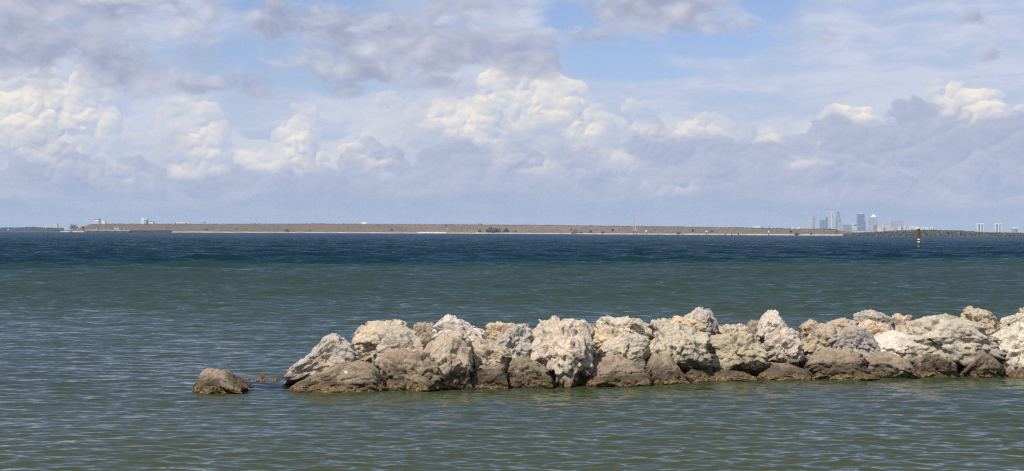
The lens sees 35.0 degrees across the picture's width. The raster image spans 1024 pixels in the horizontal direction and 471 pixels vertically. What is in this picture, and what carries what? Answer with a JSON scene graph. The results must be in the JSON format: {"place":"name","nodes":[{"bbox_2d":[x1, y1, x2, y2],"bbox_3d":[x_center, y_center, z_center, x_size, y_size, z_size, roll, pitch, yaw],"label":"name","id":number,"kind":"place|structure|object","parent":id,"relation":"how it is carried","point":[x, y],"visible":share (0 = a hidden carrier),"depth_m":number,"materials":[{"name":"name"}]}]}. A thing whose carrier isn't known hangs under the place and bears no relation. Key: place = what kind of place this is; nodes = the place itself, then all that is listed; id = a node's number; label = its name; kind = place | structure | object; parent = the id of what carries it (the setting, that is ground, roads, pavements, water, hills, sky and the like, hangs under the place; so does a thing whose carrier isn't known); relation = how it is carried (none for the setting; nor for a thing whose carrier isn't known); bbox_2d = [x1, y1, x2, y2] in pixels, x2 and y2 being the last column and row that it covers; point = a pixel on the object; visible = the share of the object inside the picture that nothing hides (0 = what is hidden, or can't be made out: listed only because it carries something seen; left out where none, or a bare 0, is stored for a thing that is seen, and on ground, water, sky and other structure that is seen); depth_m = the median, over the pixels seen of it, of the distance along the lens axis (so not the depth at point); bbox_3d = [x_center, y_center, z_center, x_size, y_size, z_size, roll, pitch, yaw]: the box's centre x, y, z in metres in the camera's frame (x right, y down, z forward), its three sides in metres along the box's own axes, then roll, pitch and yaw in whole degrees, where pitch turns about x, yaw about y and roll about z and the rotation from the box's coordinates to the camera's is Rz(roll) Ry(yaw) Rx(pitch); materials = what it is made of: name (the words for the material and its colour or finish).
{"place":"outdoors","nodes":[
{"label":"outdoors","id":0,"kind":"place"},
{"bbox_2d":[60,231,842,235],"bbox_3d":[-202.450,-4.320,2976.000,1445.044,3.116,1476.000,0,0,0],"label":"beach","id":1,"kind":"structure","parent":0,"point":[510,233],"depth_m":3468.57,"materials":[{"name":"beige sand"}]},
{"bbox_2d":[329,232,511,233],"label":"rubble","id":2,"kind":"object","parent":1,"relation":"on","point":[426,232],"visible":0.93,"depth_m":3705.73,"materials":[{"name":"white stone"}]},
{"bbox_2d":[65,224,854,233],"bbox_3d":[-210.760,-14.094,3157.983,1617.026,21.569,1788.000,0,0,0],"label":"hill","id":3,"kind":"structure","parent":0,"point":[379,227],"depth_m":3551.67,"materials":[{"name":"plant"}]},
{"bbox_2d":[93,223,835,233],"bbox_3d":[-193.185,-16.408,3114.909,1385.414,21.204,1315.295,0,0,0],"label":"weeds","id":4,"kind":"object","parent":3,"relation":"on","point":[515,228],"visible":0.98,"depth_m":3475.81,"materials":[{"name":"green plant"}]},
{"bbox_2d":[485,227,493,231],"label":"tree","id":5,"kind":"object","parent":3,"relation":"on","point":[490,229],"visible":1,"depth_m":3713.85,"materials":[{"name":"green plant"}]},
{"bbox_2d":[0,231,1023,470],"bbox_3d":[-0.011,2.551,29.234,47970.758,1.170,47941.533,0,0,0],"label":"water","id":6,"kind":"structure","parent":0,"point":[113,345],"depth_m":35.61,"materials":[{"name":"blue liquid"}]},
{"bbox_2d":[83,229,131,231],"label":"barge","id":7,"kind":"object","parent":6,"relation":"on","point":[87,230],"visible":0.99,"depth_m":3170.99,"materials":[{"name":"metal"}]},
{"bbox_2d":[132,230,171,232],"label":"barge","id":8,"kind":"object","parent":6,"relation":"on","point":[158,231],"visible":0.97,"depth_m":3222.00,"materials":[{"name":"grey metal"}]},
{"bbox_2d":[192,368,253,393],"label":"boulder","id":9,"kind":"object","parent":6,"relation":"in","point":[210,380],"visible":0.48,"depth_m":26.14,"materials":[{"name":"stone"}]},
{"bbox_2d":[243,374,280,381],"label":"boulder","id":10,"kind":"object","parent":6,"relation":"in","point":[262,378],"visible":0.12,"depth_m":28.15,"materials":[{"name":"stone"}]},
{"bbox_2d":[287,360,388,392],"bbox_3d":[-2.851,2.442,26.699,1.804,0.768,1.176,0,0,0],"label":"boulder","id":11,"kind":"object","parent":6,"relation":"in","point":[359,376],"visible":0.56,"depth_m":26.33,"materials":[{"name":"stone"}]},
{"bbox_2d":[281,333,360,385],"bbox_3d":[-3.161,2.124,27.198,1.417,0.969,0.932,0,0,0],"label":"boulder","id":12,"kind":"object","parent":11,"relation":"on","point":[331,350],"visible":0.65,"depth_m":26.92,"materials":[{"name":"stone"}]},
{"bbox_2d":[351,319,416,369],"bbox_3d":[-2.195,1.961,27.999,1.405,1.042,0.980,0,0,0],"label":"boulder","id":13,"kind":"object","parent":6,"relation":"in","point":[365,340],"visible":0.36,"depth_m":27.76,"materials":[{"name":"stone"}]},
{"bbox_2d":[379,348,446,391],"bbox_3d":[-1.654,2.346,26.941,1.324,0.970,0.913,0,0,0],"label":"boulder","id":14,"kind":"object","parent":6,"relation":"in","point":[403,369],"visible":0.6,"depth_m":26.62,"materials":[{"name":"stone"}]},
{"bbox_2d":[372,328,426,364],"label":"boulder","id":15,"kind":"object","parent":14,"relation":"on","point":[399,339],"visible":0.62,"depth_m":27.25,"materials":[{"name":"stone"}]},
{"bbox_2d":[421,331,435,343],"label":"boulder","id":16,"kind":"object","parent":14,"relation":"on","point":[426,336],"visible":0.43,"depth_m":28.06,"materials":[{"name":"stone"}]},
{"bbox_2d":[413,321,433,337],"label":"boulder","id":17,"kind":"object","parent":6,"relation":"in","point":[420,328],"visible":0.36,"depth_m":28.72,"materials":[{"name":"stone"}]},
{"bbox_2d":[424,330,474,389],"bbox_3d":[-1.137,2.211,27.301,1.042,1.248,1.173,0,0,0],"label":"boulder","id":18,"kind":"object","parent":6,"relation":"in","point":[451,354],"visible":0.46,"depth_m":26.94,"materials":[{"name":"stone"}]},
{"bbox_2d":[470,364,508,388],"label":"boulder","id":19,"kind":"object","parent":6,"relation":"in","point":[488,377],"visible":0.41,"depth_m":27.10,"materials":[{"name":"stone"}]},
{"bbox_2d":[471,336,511,370],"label":"boulder","id":20,"kind":"object","parent":19,"relation":"on","point":[485,352],"visible":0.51,"depth_m":27.67,"materials":[{"name":"stone"}]},
{"bbox_2d":[431,314,486,341],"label":"boulder","id":21,"kind":"object","parent":20,"relation":"on","point":[447,323],"visible":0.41,"depth_m":28.05,"materials":[{"name":"stone"}]},
{"bbox_2d":[485,321,515,341],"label":"boulder","id":22,"kind":"object","parent":6,"relation":"in","point":[495,331],"visible":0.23,"depth_m":29.18,"materials":[{"name":"stone"}]},
{"bbox_2d":[506,356,553,388],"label":"boulder","id":23,"kind":"object","parent":6,"relation":"in","point":[523,372],"visible":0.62,"depth_m":27.35,"materials":[{"name":"stone"}]},
{"bbox_2d":[494,323,534,366],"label":"boulder","id":24,"kind":"object","parent":23,"relation":"on","point":[517,339],"visible":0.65,"depth_m":27.86,"materials":[{"name":"stone"}]},
{"bbox_2d":[529,315,594,387],"bbox_3d":[0.818,2.117,28.004,1.296,1.451,1.365,0,0,0],"label":"boulder","id":25,"kind":"object","parent":6,"relation":"in","point":[562,349],"visible":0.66,"depth_m":27.60,"materials":[{"name":"stone"}]},
{"bbox_2d":[581,355,652,386],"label":"boulder","id":26,"kind":"object","parent":6,"relation":"in","point":[614,371],"visible":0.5,"depth_m":27.67,"materials":[{"name":"stone"}]},
{"bbox_2d":[594,331,649,368],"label":"boulder","id":27,"kind":"object","parent":26,"relation":"on","point":[630,346],"visible":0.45,"depth_m":28.27,"materials":[{"name":"stone"}]},
{"bbox_2d":[592,326,623,357],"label":"boulder","id":28,"kind":"object","parent":27,"relation":"on","point":[601,335],"visible":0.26,"depth_m":28.83,"materials":[{"name":"stone"}]},
{"bbox_2d":[595,315,654,344],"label":"boulder","id":29,"kind":"object","parent":28,"relation":"on","point":[634,326],"visible":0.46,"depth_m":29.66,"materials":[{"name":"stone"}]},
{"bbox_2d":[650,318,668,335],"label":"boulder","id":30,"kind":"object","parent":29,"relation":"on","point":[658,324],"visible":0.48,"depth_m":29.98,"materials":[{"name":"stone"}]},
{"bbox_2d":[645,352,691,384],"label":"boulder","id":31,"kind":"object","parent":6,"relation":"in","point":[662,368],"visible":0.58,"depth_m":27.99,"materials":[{"name":"stone"}]},
{"bbox_2d":[648,345,657,353],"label":"boulder","id":32,"kind":"object","parent":31,"relation":"on","point":[651,348],"visible":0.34,"depth_m":28.62,"materials":[{"name":"stone"}]},
{"bbox_2d":[650,322,713,375],"bbox_3d":[2.901,2.069,28.884,1.407,1.046,0.984,0,0,0],"label":"boulder","id":33,"kind":"object","parent":31,"relation":"on","point":[684,347],"visible":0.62,"depth_m":28.57,"materials":[{"name":"stone"}]},
{"bbox_2d":[662,315,706,331],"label":"boulder","id":34,"kind":"object","parent":33,"relation":"on","point":[699,325],"visible":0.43,"depth_m":29.32,"materials":[{"name":"stone"}]},
{"bbox_2d":[685,307,718,345],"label":"boulder","id":35,"kind":"object","parent":33,"relation":"on","point":[705,317],"visible":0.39,"depth_m":30.19,"materials":[{"name":"stone"}]},
{"bbox_2d":[685,369,712,381],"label":"boulder","id":36,"kind":"object","parent":6,"relation":"in","point":[699,375],"visible":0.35,"depth_m":28.40,"materials":[{"name":"stone"}]},
{"bbox_2d":[710,370,758,381],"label":"boulder","id":37,"kind":"object","parent":6,"relation":"in","point":[734,375],"visible":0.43,"depth_m":28.55,"materials":[{"name":"stone"}]},
{"bbox_2d":[707,331,769,376],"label":"boulder","id":38,"kind":"object","parent":37,"relation":"on","point":[743,351],"visible":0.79,"depth_m":29.01,"materials":[{"name":"stone"}]},
{"bbox_2d":[717,323,750,333],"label":"boulder","id":39,"kind":"object","parent":38,"relation":"on","point":[728,328],"visible":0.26,"depth_m":30.53,"materials":[{"name":"stone"}]},
{"bbox_2d":[747,319,758,335],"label":"boulder","id":40,"kind":"object","parent":39,"relation":"on","point":[752,325],"visible":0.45,"depth_m":30.66,"materials":[{"name":"stone"}]},
{"bbox_2d":[757,362,818,379],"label":"boulder","id":41,"kind":"object","parent":6,"relation":"in","point":[778,371],"visible":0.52,"depth_m":28.86,"materials":[{"name":"stone"}]},
{"bbox_2d":[761,327,804,367],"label":"boulder","id":42,"kind":"object","parent":41,"relation":"on","point":[783,344],"visible":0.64,"depth_m":29.29,"materials":[{"name":"stone"}]},
{"bbox_2d":[755,309,787,342],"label":"boulder","id":43,"kind":"object","parent":42,"relation":"on","point":[770,321],"visible":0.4,"depth_m":29.88,"materials":[{"name":"stone"}]},
{"bbox_2d":[803,347,879,380],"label":"boulder","id":44,"kind":"object","parent":6,"relation":"in","point":[843,363],"visible":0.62,"depth_m":29.06,"materials":[{"name":"stone"}]},
{"bbox_2d":[797,319,840,360],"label":"boulder","id":45,"kind":"object","parent":44,"relation":"on","point":[815,336],"visible":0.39,"depth_m":30.11,"materials":[{"name":"stone"}]},
{"bbox_2d":[825,317,858,327],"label":"boulder","id":46,"kind":"object","parent":6,"relation":"in","point":[841,322],"visible":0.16,"depth_m":31.03,"materials":[{"name":"stone"}]},
{"bbox_2d":[867,350,921,378],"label":"boulder","id":47,"kind":"object","parent":6,"relation":"in","point":[883,364],"visible":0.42,"depth_m":29.27,"materials":[{"name":"stone"}]},
{"bbox_2d":[828,324,880,359],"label":"boulder","id":48,"kind":"object","parent":47,"relation":"on","point":[863,341],"visible":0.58,"depth_m":29.74,"materials":[{"name":"stone"}]},
{"bbox_2d":[874,330,912,364],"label":"boulder","id":49,"kind":"object","parent":47,"relation":"on","point":[890,341],"visible":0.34,"depth_m":29.98,"materials":[{"name":"stone"}]},
{"bbox_2d":[857,319,890,336],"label":"boulder","id":50,"kind":"object","parent":49,"relation":"on","point":[873,328],"visible":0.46,"depth_m":30.55,"materials":[{"name":"stone"}]},
{"bbox_2d":[853,309,893,329],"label":"boulder","id":51,"kind":"object","parent":50,"relation":"on","point":[870,314],"visible":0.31,"depth_m":31.23,"materials":[{"name":"stone"}]},
{"bbox_2d":[891,313,912,329],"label":"boulder","id":52,"kind":"object","parent":51,"relation":"on","point":[898,318],"visible":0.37,"depth_m":31.39,"materials":[{"name":"stone"}]},
{"bbox_2d":[917,229,920,247],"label":"wooden pile","id":53,"kind":"object","parent":6,"relation":"in","point":[918,235],"visible":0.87,"depth_m":299.56,"materials":[{"name":"brown wood"}]},
{"bbox_2d":[913,352,959,377],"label":"boulder","id":54,"kind":"object","parent":6,"relation":"in","point":[928,364],"visible":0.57,"depth_m":29.55,"materials":[{"name":"stone"}]},
{"bbox_2d":[894,313,1006,365],"bbox_3d":[8.081,1.956,30.373,2.178,1.019,1.433,0,0,0],"label":"boulder","id":55,"kind":"object","parent":54,"relation":"on","point":[959,341],"visible":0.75,"depth_m":29.85,"materials":[{"name":"stone"}]},
{"bbox_2d":[959,306,999,333],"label":"boulder","id":56,"kind":"object","parent":55,"relation":"on","point":[985,318],"visible":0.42,"depth_m":30.95,"materials":[{"name":"stone"}]},
{"bbox_2d":[956,349,1005,377],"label":"boulder","id":57,"kind":"object","parent":6,"relation":"in","point":[990,367],"visible":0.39,"depth_m":29.66,"materials":[{"name":"stone"}]},
{"bbox_2d":[990,321,1023,376],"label":"boulder","id":58,"kind":"object","parent":6,"relation":"in","point":[1011,343],"visible":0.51,"depth_m":30.02,"materials":[{"name":"stone"}]},
{"bbox_2d":[999,313,1023,328],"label":"boulder","id":59,"kind":"object","parent":6,"relation":"in","point":[1007,321],"visible":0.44,"depth_m":31.77,"materials":[{"name":"stone"}]},
{"bbox_2d":[0,0,1023,234],"label":"sky","id":60,"kind":"structure","parent":0,"point":[689,113],"materials":[{"name":"blue"}]},
{"bbox_2d":[909,236,1022,236],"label":"shore","id":61,"kind":"structure","parent":0,"point":[955,236],"depth_m":1960.00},
{"bbox_2d":[843,229,1023,236],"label":"distant breakwater","id":62,"kind":"object","parent":61,"relation":"on","point":[924,232],"visible":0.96,"depth_m":1969.32,"materials":[{"name":"grey stone"}]},
{"bbox_3d":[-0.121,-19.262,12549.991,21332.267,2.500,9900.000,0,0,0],"label":"mainland","id":63,"kind":"structure","parent":0,"visible":0},
{"bbox_2d":[45,223,58,227],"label":"hotel","id":64,"kind":"structure","parent":63,"relation":"on","point":[53,225],"depth_m":8188.14,"materials":[{"name":"beige concrete"}]},
{"bbox_2d":[94,219,100,223],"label":"apartment tower","id":65,"kind":"structure","parent":63,"relation":"on","point":[97,221],"depth_m":8990.19,"materials":[{"name":"beige concrete"}]},
{"bbox_2d":[141,218,148,223],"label":"apartment tower","id":66,"kind":"structure","parent":63,"relation":"on","point":[144,221],"depth_m":8990.22,"materials":[{"name":"white concrete"}]},
{"bbox_2d":[808,216,814,228],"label":"round tower","id":67,"kind":"structure","parent":63,"relation":"on","point":[811,222],"depth_m":13474.76,"materials":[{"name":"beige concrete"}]},
{"bbox_2d":[819,219,826,228],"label":"glass tower","id":68,"kind":"structure","parent":63,"relation":"on","point":[822,223],"depth_m":13179.89,"materials":[{"name":"blue glass"}]},
{"bbox_2d":[827,211,834,228],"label":"office tower","id":69,"kind":"structure","parent":63,"relation":"on","point":[831,219],"depth_m":13478.35,"materials":[{"name":"white concrete"}]},
{"bbox_2d":[835,212,841,229],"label":"office tower","id":70,"kind":"structure","parent":63,"relation":"on","point":[838,218],"depth_m":13629.62,"materials":[{"name":"blue concrete"}]},
{"bbox_2d":[837,223,842,230],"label":"office block","id":71,"kind":"structure","parent":63,"relation":"on","point":[839,226],"depth_m":12982.39,"materials":[{"name":"pink stone"}]},
{"bbox_2d":[843,224,851,231],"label":"office block","id":72,"kind":"structure","parent":63,"relation":"on","point":[847,227],"depth_m":13273.50,"materials":[{"name":"grey glass"}]},
{"bbox_2d":[857,213,864,229],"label":"glass tower","id":73,"kind":"structure","parent":63,"relation":"on","point":[860,221],"depth_m":13426.69,"materials":[{"name":"blue glass"}]},
{"bbox_2d":[852,230,874,232],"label":"warehouse","id":74,"kind":"structure","parent":63,"relation":"on","point":[860,231],"depth_m":12386.60,"materials":[{"name":"grey concrete"}]},
{"bbox_2d":[869,225,876,231],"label":"office block","id":75,"kind":"structure","parent":63,"relation":"on","point":[872,227],"depth_m":12878.20,"materials":[{"name":"white brick"}]},
{"bbox_2d":[869,214,877,227],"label":"office tower","id":76,"kind":"structure","parent":63,"relation":"on","point":[873,219],"depth_m":13473.91,"materials":[{"name":"grey concrete"}]},
{"bbox_2d":[877,223,892,231],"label":"hotel","id":77,"kind":"structure","parent":63,"relation":"on","point":[882,227],"depth_m":13059.55,"materials":[{"name":"beige concrete"}]},
{"bbox_2d":[891,221,903,230],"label":"office block","id":78,"kind":"structure","parent":63,"relation":"on","point":[895,225],"depth_m":13464.89,"materials":[{"name":"pink stone"}]},
{"bbox_2d":[909,226,918,229],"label":"apartment block","id":79,"kind":"structure","parent":63,"relation":"on","point":[912,227],"depth_m":12968.43,"materials":[{"name":"white concrete"}]},
{"bbox_2d":[976,223,983,231],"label":"apartment tower","id":80,"kind":"structure","parent":63,"relation":"on","point":[979,227],"depth_m":8988.30,"materials":[{"name":"white concrete"}]},
{"bbox_2d":[994,223,1001,231],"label":"apartment tower","id":81,"kind":"structure","parent":63,"relation":"on","point":[997,227],"depth_m":8991.37,"materials":[{"name":"white concrete"}]},
{"bbox_2d":[1011,227,1017,231],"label":"glass block","id":82,"kind":"structure","parent":63,"relation":"on","point":[1013,229],"depth_m":9187.88,"materials":[{"name":"blue glass"}]},
{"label":"land","id":83,"kind":"structure","parent":0,"visible":0},
{"bbox_2d":[0,226,63,230],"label":"woodland","id":84,"kind":"object","parent":83,"relation":"on","point":[33,228],"visible":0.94,"depth_m":6409.55,"materials":[{"name":"green plant"}]}
]}

